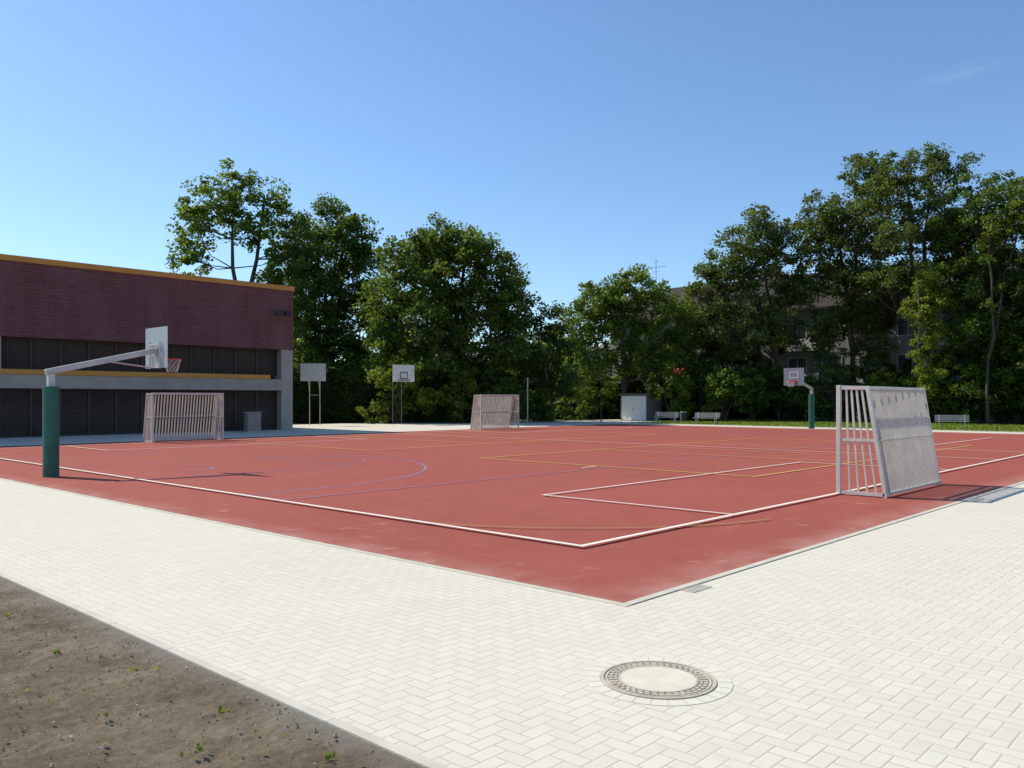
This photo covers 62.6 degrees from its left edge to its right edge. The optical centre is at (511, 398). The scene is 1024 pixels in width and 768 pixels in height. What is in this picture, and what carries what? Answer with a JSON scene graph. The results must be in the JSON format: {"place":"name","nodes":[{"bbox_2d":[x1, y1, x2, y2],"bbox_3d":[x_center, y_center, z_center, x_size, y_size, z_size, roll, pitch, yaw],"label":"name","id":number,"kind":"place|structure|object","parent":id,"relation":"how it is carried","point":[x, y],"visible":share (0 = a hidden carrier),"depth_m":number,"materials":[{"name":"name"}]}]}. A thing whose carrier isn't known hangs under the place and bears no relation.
{"place":"outdoors","nodes":[
{"label":"outdoors","id":0,"kind":"place"},
{"bbox_2d":[0,254,295,439],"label":"sports hall","id":1,"kind":"structure","parent":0,"point":[232,340],"depth_m":42.82,"materials":[{"name":"red brick"}]},
{"bbox_2d":[0,388,30,437],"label":"window","id":2,"kind":"structure","parent":1,"relation":"in","point":[15,404],"depth_m":39.25,"materials":[{"name":"glass"}]},
{"bbox_2d":[1,337,30,368],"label":"window","id":3,"kind":"structure","parent":1,"relation":"in","point":[15,351],"depth_m":39.25,"materials":[{"name":"glass"}]},
{"bbox_2d":[31,338,60,369],"bbox_3d":[-22.262,-2.120,40.174,0.110,1.490,1.310,0,0,43],"label":"window","id":4,"kind":"structure","parent":1,"relation":"in","point":[45,353],"depth_m":40.19,"materials":[{"name":"glass"}]},
{"bbox_2d":[31,389,60,436],"bbox_3d":[-22.262,0.650,40.174,0.110,2.270,1.310,0,0,43],"label":"window","id":5,"kind":"structure","parent":1,"relation":"in","point":[36,394],"depth_m":39.93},
{"bbox_2d":[61,340,88,370],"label":"window","id":6,"kind":"structure","parent":1,"relation":"in","point":[72,351],"depth_m":41.14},
{"bbox_2d":[61,389,88,435],"bbox_3d":[-21.370,0.650,41.134,0.110,2.270,1.310,0,0,43],"label":"window","id":7,"kind":"structure","parent":1,"relation":"in","point":[74,402],"depth_m":41.14,"materials":[{"name":"glass"}]},
{"bbox_2d":[89,341,115,370],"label":"window","id":8,"kind":"structure","parent":1,"relation":"in","point":[97,349],"depth_m":42.10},
{"bbox_2d":[89,389,115,434],"bbox_3d":[-20.478,0.650,42.093,0.110,2.270,1.310,0,0,43],"label":"window","id":9,"kind":"structure","parent":1,"relation":"in","point":[102,402],"depth_m":42.12,"materials":[{"name":"glass"}]},
{"bbox_2d":[116,342,141,371],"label":"window","id":10,"kind":"structure","parent":1,"relation":"in","point":[121,348],"depth_m":43.05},
{"bbox_2d":[116,389,141,433],"bbox_3d":[-19.587,0.650,43.053,0.110,2.270,1.310,0,0,43],"label":"window","id":11,"kind":"structure","parent":1,"relation":"in","point":[128,401],"depth_m":43.05,"materials":[{"name":"glass"}]},
{"bbox_2d":[142,343,166,372],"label":"window","id":12,"kind":"structure","parent":1,"relation":"in","point":[163,370],"depth_m":43.69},
{"bbox_2d":[142,390,166,432],"bbox_3d":[-18.695,0.650,44.012,0.110,2.270,1.310,0,0,43],"label":"window","id":13,"kind":"structure","parent":1,"relation":"in","point":[144,392],"depth_m":44.11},
{"bbox_2d":[167,345,190,372],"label":"window","id":14,"kind":"structure","parent":1,"relation":"in","point":[182,352],"depth_m":45.06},
{"bbox_2d":[167,390,190,432],"bbox_3d":[-17.803,0.650,44.972,0.110,2.270,1.310,0,0,43],"label":"window","id":15,"kind":"structure","parent":1,"relation":"in","point":[168,391],"depth_m":44.98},
{"bbox_2d":[191,346,213,373],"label":"window","id":16,"kind":"structure","parent":1,"relation":"in","point":[202,357],"depth_m":45.96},
{"bbox_2d":[191,390,213,431],"bbox_3d":[-16.911,0.650,45.932,0.110,2.270,1.310,0,0,43],"label":"window","id":17,"kind":"structure","parent":1,"relation":"in","point":[192,391],"depth_m":45.96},
{"bbox_2d":[214,347,235,373],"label":"window","id":18,"kind":"structure","parent":1,"relation":"in","point":[224,358],"depth_m":46.92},
{"bbox_2d":[214,390,235,430],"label":"window","id":19,"kind":"structure","parent":1,"relation":"in","point":[229,395],"depth_m":47.13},
{"bbox_2d":[236,348,256,374],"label":"window","id":20,"kind":"structure","parent":1,"relation":"in","point":[246,359],"depth_m":47.90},
{"bbox_2d":[236,390,256,430],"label":"window","id":21,"kind":"structure","parent":1,"relation":"in","point":[246,400],"depth_m":47.76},
{"bbox_2d":[257,349,276,374],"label":"window","id":22,"kind":"structure","parent":1,"relation":"in","point":[266,359],"depth_m":48.83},
{"bbox_2d":[257,390,276,429],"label":"window","id":23,"kind":"structure","parent":1,"relation":"in","point":[266,400],"depth_m":48.88,"materials":[{"name":"glass"}]},
{"bbox_2d":[0,577,422,767],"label":"soil","id":24,"kind":"structure","parent":0,"point":[144,738],"depth_m":4.96,"materials":[{"name":"soil"}]},
{"bbox_2d":[2,588,335,767],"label":"weeds","id":25,"kind":"object","parent":24,"relation":"on","point":[328,755],"visible":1,"depth_m":4.86,"materials":[{"name":"green plant"}]},
{"bbox_2d":[0,585,399,767],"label":"pebbles","id":26,"kind":"object","parent":24,"relation":"on","point":[137,709],"visible":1,"depth_m":4.95,"materials":[{"name":"stone"}]},
{"bbox_2d":[0,419,1023,767],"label":"paving","id":27,"kind":"structure","parent":0,"point":[898,645],"depth_m":6.54,"materials":[{"name":"concrete"}]},
{"bbox_2d":[243,412,260,431],"bbox_3d":[-14.300,1.270,46.400,0.480,1.120,0.900,0,0,43],"label":"utility cabinet","id":28,"kind":"object","parent":27,"relation":"on","point":[252,421],"visible":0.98,"depth_m":46.17,"materials":[{"name":"metal"}]},
{"bbox_2d":[300,363,325,424],"bbox_3d":[-13.640,-0.295,58.003,1.700,4.250,1.058,0,0,-7],"label":"basketball stand","id":29,"kind":"object","parent":27,"relation":"on","point":[309,372],"visible":1,"depth_m":57.49,"materials":[{"name":"grey metal"}]},
{"bbox_2d":[392,365,413,423],"bbox_3d":[-7.935,-0.295,59.814,1.590,4.250,1.551,0,0,30],"label":"basketball stand","id":30,"kind":"object","parent":27,"relation":"on","point":[403,373],"visible":1,"depth_m":59.77,"materials":[{"name":"metal"}]},
{"bbox_2d":[599,343,603,421],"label":"street lamp","id":31,"kind":"object","parent":27,"relation":"on","point":[601,345],"visible":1,"depth_m":67.97,"materials":[{"name":"metal"}]},
{"bbox_2d":[585,657,732,705],"bbox_3d":[0.952,1.831,5.490,0.952,0.019,0.952,0,0,43],"label":"manhole cover","id":32,"kind":"object","parent":27,"relation":"on","point":[658,681],"visible":1,"depth_m":5.43,"materials":[{"name":"metal"}]},
{"bbox_2d":[680,584,711,592],"bbox_3d":[1.776,1.827,8.110,0.150,0.006,0.340,0,0,43],"label":"gutter drain","id":33,"kind":"object","parent":27,"relation":"on","point":[695,588],"visible":1,"depth_m":8.11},
{"bbox_2d":[784,368,814,428],"bbox_3d":[17.366,0.000,50.566,1.240,3.660,3.324,0,0,43],"label":"basketball hoop","id":34,"kind":"object","parent":27,"relation":"on","point":[793,376],"visible":1,"depth_m":50.09,"materials":[{"name":"metal"}]},
{"bbox_2d":[0,424,1023,602],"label":"sports court","id":35,"kind":"object","parent":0,"point":[625,569],"visible":1,"depth_m":16.94,"materials":[{"name":"red rubber"}]},
{"bbox_2d":[42,326,181,476],"bbox_3d":[-9.794,0.000,20.824,1.240,3.660,3.324,0,0,43],"label":"basketball hoop","id":36,"kind":"object","parent":35,"relation":"on","point":[155,352],"visible":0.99,"depth_m":19.74,"materials":[{"name":"metal"}]},
{"bbox_2d":[143,393,223,442],"bbox_3d":[-14.119,0.782,36.259,0.930,2.085,3.182,0,0,43],"label":"football goal","id":37,"kind":"object","parent":35,"relation":"on","point":[150,407],"visible":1,"depth_m":36.42,"materials":[{"name":"metal"}]},
{"bbox_2d":[70,457,352,480],"bbox_3d":[-8.114,1.818,22.559,4.950,0.001,5.825,0,0,43],"label":"court marking","id":38,"kind":"object","parent":35,"relation":"on","point":[237,473],"visible":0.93,"depth_m":22.65,"materials":[{"name":"blue paint"}]},
{"bbox_2d":[18,453,426,495],"bbox_3d":[-7.241,1.819,23.498,13.555,0.001,8.388,0,0,43],"label":"court marking","id":39,"kind":"object","parent":35,"relation":"on","point":[315,488],"visible":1,"depth_m":20.82,"materials":[{"name":"yellow paint"}]},
{"bbox_2d":[237,430,652,449],"bbox_3d":[-2.215,1.800,39.190,9.070,0.001,18.070,0,0,43],"label":"court marking","id":40,"kind":"object","parent":35,"relation":"on","point":[434,446],"visible":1,"depth_m":35.60,"materials":[{"name":"yellow paint"}]},
{"bbox_2d":[274,459,687,500],"bbox_3d":[0.567,1.809,20.148,0.040,0.001,14.110,0,0,43],"label":"court marking","id":41,"kind":"object","parent":35,"relation":"on","point":[455,482],"visible":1,"depth_m":17.80,"materials":[{"name":"blue paint"}]},
{"bbox_2d":[470,394,518,429],"bbox_3d":[-1.015,0.782,50.360,0.930,2.085,3.280,0,0,43],"label":"football goal","id":42,"kind":"object","parent":35,"relation":"on","point":[480,414],"visible":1,"depth_m":50.58,"materials":[{"name":"metal"}]},
{"bbox_2d":[0,425,1023,545],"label":"court marking","id":43,"kind":"object","parent":35,"relation":"on","point":[511,534],"visible":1,"depth_m":13.36,"materials":[{"name":"white paint"}]},
{"bbox_2d":[409,519,764,527],"bbox_3d":[1.183,1.795,12.116,5.411,0.001,0.831,0,0,-2],"label":"court marking","id":44,"kind":"object","parent":35,"relation":"on","point":[617,527],"visible":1,"depth_m":11.94,"materials":[{"name":"green paint"}]},
{"bbox_2d":[486,438,971,476],"bbox_3d":[8.480,1.804,29.251,9.070,0.001,18.070,0,0,43],"label":"court marking","id":45,"kind":"object","parent":35,"relation":"on","point":[712,473],"visible":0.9,"depth_m":23.90,"materials":[{"name":"yellow paint"}]},
{"bbox_2d":[543,462,948,513],"bbox_3d":[5.836,1.794,18.569,3.930,0.001,11.310,0,0,43],"label":"court marking","id":46,"kind":"object","parent":35,"relation":"on","point":[664,479],"visible":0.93,"depth_m":16.49,"materials":[{"name":"white paint"}]},
{"bbox_2d":[836,385,940,497],"bbox_3d":[7.633,0.782,16.933,0.930,2.085,3.280,0,0,43],"label":"football goal","id":47,"kind":"object","parent":35,"relation":"on","point":[903,440],"visible":1,"depth_m":16.21,"materials":[{"name":"metal"}]},
{"bbox_2d":[0,0,1023,369],"label":"sky","id":48,"kind":"structure","parent":0,"point":[597,139],"materials":[{"name":"blue"}]},
{"bbox_2d":[142,419,1023,602],"bbox_3d":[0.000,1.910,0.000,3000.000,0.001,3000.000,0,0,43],"label":"ground","id":49,"kind":"structure","parent":0,"point":[576,420],"depth_m":65.46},
{"bbox_2d":[0,572,448,767],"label":"path kerb","id":50,"kind":"structure","parent":49,"relation":"on","point":[381,743],"depth_m":5.30,"materials":[{"name":"concrete"}]},
{"bbox_2d":[164,158,338,337],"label":"deciduous tree","id":51,"kind":"object","parent":49,"relation":"on","point":[197,215],"visible":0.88,"depth_m":71.41,"materials":[{"name":"green plant"}]},
{"bbox_2d":[264,192,389,379],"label":"deciduous tree","id":52,"kind":"object","parent":49,"relation":"on","point":[323,343],"visible":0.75,"depth_m":74.47,"materials":[{"name":"green plant"}]},
{"bbox_2d":[293,362,497,423],"bbox_3d":[-9.189,-0.455,65.419,16.263,4.934,1.813,0,0,0],"label":"hedge","id":53,"kind":"object","parent":49,"relation":"on","point":[335,400],"visible":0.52,"depth_m":64.87,"materials":[{"name":"green plant"}]},
{"bbox_2d":[355,348,446,423],"bbox_3d":[-8.269,-0.897,62.963,6.720,5.681,3.913,0,0,9],"label":"shrub","id":54,"kind":"object","parent":49,"relation":"on","point":[384,380],"visible":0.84,"depth_m":62.43,"materials":[{"name":"green plant"}]},
{"bbox_2d":[293,323,583,407],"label":"distant woodland","id":55,"kind":"object","parent":49,"relation":"on","point":[571,361],"visible":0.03,"depth_m":93.30,"materials":[{"name":"green plant"}]},
{"bbox_2d":[352,211,541,384],"bbox_3d":[-4.890,-6.237,65.585,14.856,16.274,10.310,0,0,0],"label":"deciduous tree","id":56,"kind":"object","parent":49,"relation":"on","point":[445,334],"visible":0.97,"depth_m":63.98,"materials":[{"name":"green plant"}]},
{"bbox_2d":[435,362,489,422],"bbox_3d":[-3.755,-0.480,63.893,4.501,4.836,3.305,0,0,0],"label":"shrub","id":57,"kind":"object","parent":49,"relation":"on","point":[470,386],"visible":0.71,"depth_m":63.45,"materials":[{"name":"green plant"}]},
{"bbox_2d":[481,376,526,422],"bbox_3d":[-0.723,0.095,63.893,3.732,3.701,2.827,0,0,0],"label":"shrub","id":58,"kind":"object","parent":49,"relation":"on","point":[510,386],"visible":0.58,"depth_m":63.68,"materials":[{"name":"green plant"}]},
{"bbox_2d":[485,351,534,420],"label":"shrub","id":59,"kind":"object","parent":49,"relation":"on","point":[504,372],"visible":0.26,"depth_m":69.48,"materials":[{"name":"green plant"}]},
{"bbox_2d":[0,424,1023,606],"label":"court kerb","id":60,"kind":"structure","parent":49,"relation":"on","point":[679,588],"depth_m":9.91,"materials":[{"name":"concrete"}]},
{"bbox_2d":[516,350,557,421],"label":"shrub","id":61,"kind":"object","parent":49,"relation":"on","point":[530,371],"visible":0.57,"depth_m":67.64,"materials":[{"name":"green plant"}]},
{"bbox_2d":[520,381,556,421],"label":"shrub","id":62,"kind":"object","parent":49,"relation":"on","point":[544,398],"visible":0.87,"depth_m":67.28,"materials":[{"name":"green plant"}]},
{"bbox_2d":[513,300,586,421],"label":"deciduous tree","id":63,"kind":"object","parent":49,"relation":"on","point":[565,382],"visible":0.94,"depth_m":67.33,"materials":[{"name":"green plant"}]},
{"bbox_2d":[498,371,637,418],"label":"hedge","id":64,"kind":"object","parent":49,"relation":"on","point":[531,385],"visible":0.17,"depth_m":79.44,"materials":[{"name":"green plant"}]},
{"bbox_2d":[545,364,590,420],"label":"shrub","id":65,"kind":"object","parent":49,"relation":"on","point":[582,410],"visible":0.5,"depth_m":71.68,"materials":[{"name":"green plant"}]},
{"bbox_2d":[559,346,611,375],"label":"house","id":66,"kind":"structure","parent":49,"relation":"on","point":[599,355],"depth_m":99.79,"materials":[{"name":"grey concrete"}]},
{"bbox_2d":[571,365,619,419],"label":"shrub","id":67,"kind":"object","parent":49,"relation":"on","point":[594,398],"visible":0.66,"depth_m":76.73,"materials":[{"name":"green plant"}]},
{"bbox_2d":[555,263,705,393],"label":"deciduous tree","id":68,"kind":"object","parent":49,"relation":"on","point":[613,300],"visible":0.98,"depth_m":73.06,"materials":[{"name":"green plant"}]},
{"bbox_2d":[612,357,651,392],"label":"shrub","id":69,"kind":"object","parent":49,"relation":"on","point":[638,386],"visible":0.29,"depth_m":78.47,"materials":[{"name":"green plant"}]},
{"bbox_2d":[574,368,716,390],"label":"distant woodland","id":70,"kind":"object","parent":49,"relation":"on","point":[646,385],"depth_m":81.56,"materials":[{"name":"green plant"}]},
{"bbox_2d":[649,361,695,420],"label":"shrub","id":71,"kind":"object","parent":49,"relation":"on","point":[679,385],"visible":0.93,"depth_m":69.70,"materials":[{"name":"green plant"}]},
{"bbox_2d":[638,298,744,387],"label":"deciduous tree","id":72,"kind":"object","parent":49,"relation":"on","point":[700,354],"visible":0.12,"depth_m":76.91,"materials":[{"name":"green plant"}]},
{"bbox_2d":[667,357,725,419],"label":"shrub","id":73,"kind":"object","parent":49,"relation":"on","point":[705,365],"visible":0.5,"depth_m":72.74,"materials":[{"name":"green plant"}]},
{"bbox_2d":[698,364,752,421],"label":"shrub","id":74,"kind":"object","parent":49,"relation":"on","point":[727,388],"visible":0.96,"depth_m":68.52,"materials":[{"name":"green plant"}]},
{"bbox_2d":[646,376,817,419],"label":"hedge","id":75,"kind":"object","parent":49,"relation":"on","point":[766,414],"visible":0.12,"depth_m":75.43,"materials":[{"name":"green plant"}]},
{"bbox_2d":[696,300,795,386],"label":"deciduous tree","id":76,"kind":"object","parent":49,"relation":"on","point":[740,363],"visible":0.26,"depth_m":77.98,"materials":[{"name":"green plant"}]},
{"bbox_2d":[682,202,817,419],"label":"deciduous tree","id":77,"kind":"object","parent":49,"relation":"on","point":[762,254],"visible":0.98,"depth_m":71.10,"materials":[{"name":"green plant"}]},
{"bbox_2d":[727,360,781,419],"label":"shrub","id":78,"kind":"object","parent":49,"relation":"on","point":[755,405],"visible":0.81,"depth_m":69.46,"materials":[{"name":"green plant"}]},
{"bbox_2d":[756,363,808,420],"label":"shrub","id":79,"kind":"object","parent":49,"relation":"on","point":[775,381],"visible":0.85,"depth_m":70.76,"materials":[{"name":"green plant"}]},
{"bbox_2d":[780,373,842,420],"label":"shrub","id":80,"kind":"object","parent":49,"relation":"on","point":[803,390],"visible":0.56,"depth_m":68.69,"materials":[{"name":"green plant"}]},
{"bbox_2d":[612,244,1023,422],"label":"apartment building","id":81,"kind":"structure","parent":49,"relation":"on","point":[900,333],"depth_m":74.40,"materials":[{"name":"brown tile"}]},
{"bbox_2d":[756,358,773,372],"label":"window","id":82,"kind":"structure","parent":81,"relation":"in","point":[771,360],"depth_m":78.68,"materials":[{"name":"grey glass"}]},
{"bbox_2d":[788,357,806,372],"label":"window","id":83,"kind":"structure","parent":81,"relation":"in","point":[798,362],"depth_m":76.71,"materials":[{"name":"grey glass"}]},
{"bbox_2d":[788,323,806,338],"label":"window","id":84,"kind":"structure","parent":81,"relation":"in","point":[802,336],"depth_m":76.58,"materials":[{"name":"grey glass"}]},
{"bbox_2d":[822,356,841,368],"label":"window","id":85,"kind":"structure","parent":81,"relation":"in","point":[840,361],"depth_m":74.41,"materials":[{"name":"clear glass"}]},
{"bbox_2d":[897,317,911,335],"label":"window","id":86,"kind":"structure","parent":81,"relation":"in","point":[903,326],"depth_m":70.48,"materials":[{"name":"grey glass"}]},
{"bbox_2d":[897,354,919,371],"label":"window","id":87,"kind":"structure","parent":81,"relation":"in","point":[901,358],"depth_m":70.62,"materials":[{"name":"grey glass"}]},
{"bbox_2d":[639,423,1023,432],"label":"lawn kerb","id":88,"kind":"structure","parent":49,"relation":"on","point":[823,427],"depth_m":54.29,"materials":[{"name":"concrete"}]},
{"bbox_2d":[804,353,867,420],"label":"shrub","id":89,"kind":"object","parent":49,"relation":"on","point":[832,379],"visible":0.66,"depth_m":67.68,"materials":[{"name":"green plant"}]},
{"bbox_2d":[784,149,910,421],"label":"deciduous tree","id":90,"kind":"object","parent":49,"relation":"on","point":[834,236],"visible":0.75,"depth_m":69.11,"materials":[{"name":"green plant"}]},
{"bbox_2d":[835,358,883,420],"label":"shrub","id":91,"kind":"object","parent":49,"relation":"on","point":[858,372],"visible":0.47,"depth_m":67.55,"materials":[{"name":"green plant"}]},
{"bbox_2d":[857,368,902,420],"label":"shrub","id":92,"kind":"object","parent":49,"relation":"on","point":[883,379],"visible":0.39,"depth_m":66.44,"materials":[{"name":"green plant"}]},
{"bbox_2d":[890,373,940,418],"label":"shrub","id":93,"kind":"object","parent":49,"relation":"on","point":[907,382],"visible":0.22,"depth_m":65.58,"materials":[{"name":"green plant"}]},
{"bbox_2d":[843,141,1000,387],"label":"deciduous tree","id":94,"kind":"object","parent":49,"relation":"on","point":[911,232],"visible":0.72,"depth_m":65.25,"materials":[{"name":"green plant"}]},
{"bbox_2d":[897,260,958,403],"bbox_3d":[30.541,-4.211,61.893,3.438,12.222,3.608,0,0,-40],"label":"deciduous tree","id":95,"kind":"object","parent":49,"relation":"on","point":[927,376],"visible":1,"depth_m":61.71,"materials":[{"name":"green plant"}]},
{"bbox_2d":[883,355,983,422],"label":"hedge","id":96,"kind":"object","parent":49,"relation":"on","point":[907,364],"visible":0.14,"depth_m":67.45,"materials":[{"name":"green plant"}]},
{"bbox_2d":[913,364,960,422],"bbox_3d":[32.754,-0.487,65.317,4.550,4.839,3.093,0,0,0],"label":"shrub","id":97,"kind":"object","parent":49,"relation":"on","point":[933,401],"visible":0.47,"depth_m":64.66,"materials":[{"name":"green plant"}]},
{"bbox_2d":[936,363,991,422],"bbox_3d":[34.347,-0.428,64.158,3.983,4.702,3.565,0,0,0],"label":"shrub","id":98,"kind":"object","parent":49,"relation":"on","point":[965,408],"visible":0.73,"depth_m":63.69,"materials":[{"name":"green plant"}]},
{"bbox_2d":[924,169,1023,423],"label":"deciduous tree","id":99,"kind":"object","parent":49,"relation":"on","point":[976,224],"visible":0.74,"depth_m":62.19,"materials":[{"name":"green plant"}]},
{"bbox_2d":[955,349,1010,422],"bbox_3d":[36.200,-1.015,63.933,5.261,5.910,3.814,0,0,0],"label":"shrub","id":100,"kind":"object","parent":49,"relation":"on","point":[982,402],"visible":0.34,"depth_m":63.33,"materials":[{"name":"green plant"}]},
{"bbox_2d":[952,241,1023,284],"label":"deciduous tree","id":101,"kind":"object","parent":49,"relation":"on","point":[959,282],"visible":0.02,"depth_m":67.97,"materials":[{"name":"green plant"}]},
{"bbox_2d":[972,191,1023,423],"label":"deciduous tree","id":102,"kind":"object","parent":49,"relation":"on","point":[991,236],"visible":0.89,"depth_m":60.66,"materials":[{"name":"plant"}]},
{"bbox_2d":[984,215,1023,410],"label":"deciduous tree","id":103,"kind":"object","parent":49,"relation":"on","point":[1019,288],"visible":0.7,"depth_m":60.26,"materials":[{"name":"green plant"}]},
{"bbox_2d":[985,350,1023,424],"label":"shrub","id":104,"kind":"object","parent":49,"relation":"on","point":[1007,407],"visible":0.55,"depth_m":61.90,"materials":[{"name":"green plant"}]},
{"bbox_2d":[619,393,662,420],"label":"garage","id":105,"kind":"structure","parent":0,"point":[641,406],"depth_m":71.31,"materials":[{"name":"metal"}]},
{"bbox_2d":[621,396,645,420],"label":"door","id":106,"kind":"structure","parent":105,"relation":"in","point":[632,407],"depth_m":71.92,"materials":[{"name":"white paint"}]},
{"bbox_2d":[626,419,1023,431],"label":"lawn","id":107,"kind":"structure","parent":0,"point":[858,424],"depth_m":58.31,"materials":[{"name":"green plant"}]},
{"bbox_2d":[655,412,678,422],"bbox_3d":[11.697,1.407,63.877,1.900,0.866,0.614,0,0,29],"label":"park bench","id":108,"kind":"object","parent":107,"relation":"on","point":[675,415],"visible":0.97,"depth_m":63.93,"materials":[{"name":"metal"}]},
{"bbox_2d":[680,411,686,422],"bbox_3d":[12.837,1.365,62.879,0.486,0.950,0.486,0,0,5],"label":"litter bin","id":109,"kind":"object","parent":107,"relation":"on","point":[683,416],"visible":0.99,"depth_m":62.72,"materials":[{"name":"metal"}]},
{"bbox_2d":[695,412,719,423],"bbox_3d":[14.132,1.407,61.206,1.900,0.866,0.614,0,0,31],"label":"park bench","id":110,"kind":"object","parent":107,"relation":"on","point":[716,415],"visible":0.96,"depth_m":61.34,"materials":[{"name":"metal"}]},
{"bbox_2d":[935,415,969,427],"bbox_3d":[27.199,1.407,52.065,1.900,0.866,0.614,0,0,26],"label":"park bench","id":111,"kind":"object","parent":107,"relation":"on","point":[961,417],"visible":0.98,"depth_m":52.11,"materials":[{"name":"metal"}]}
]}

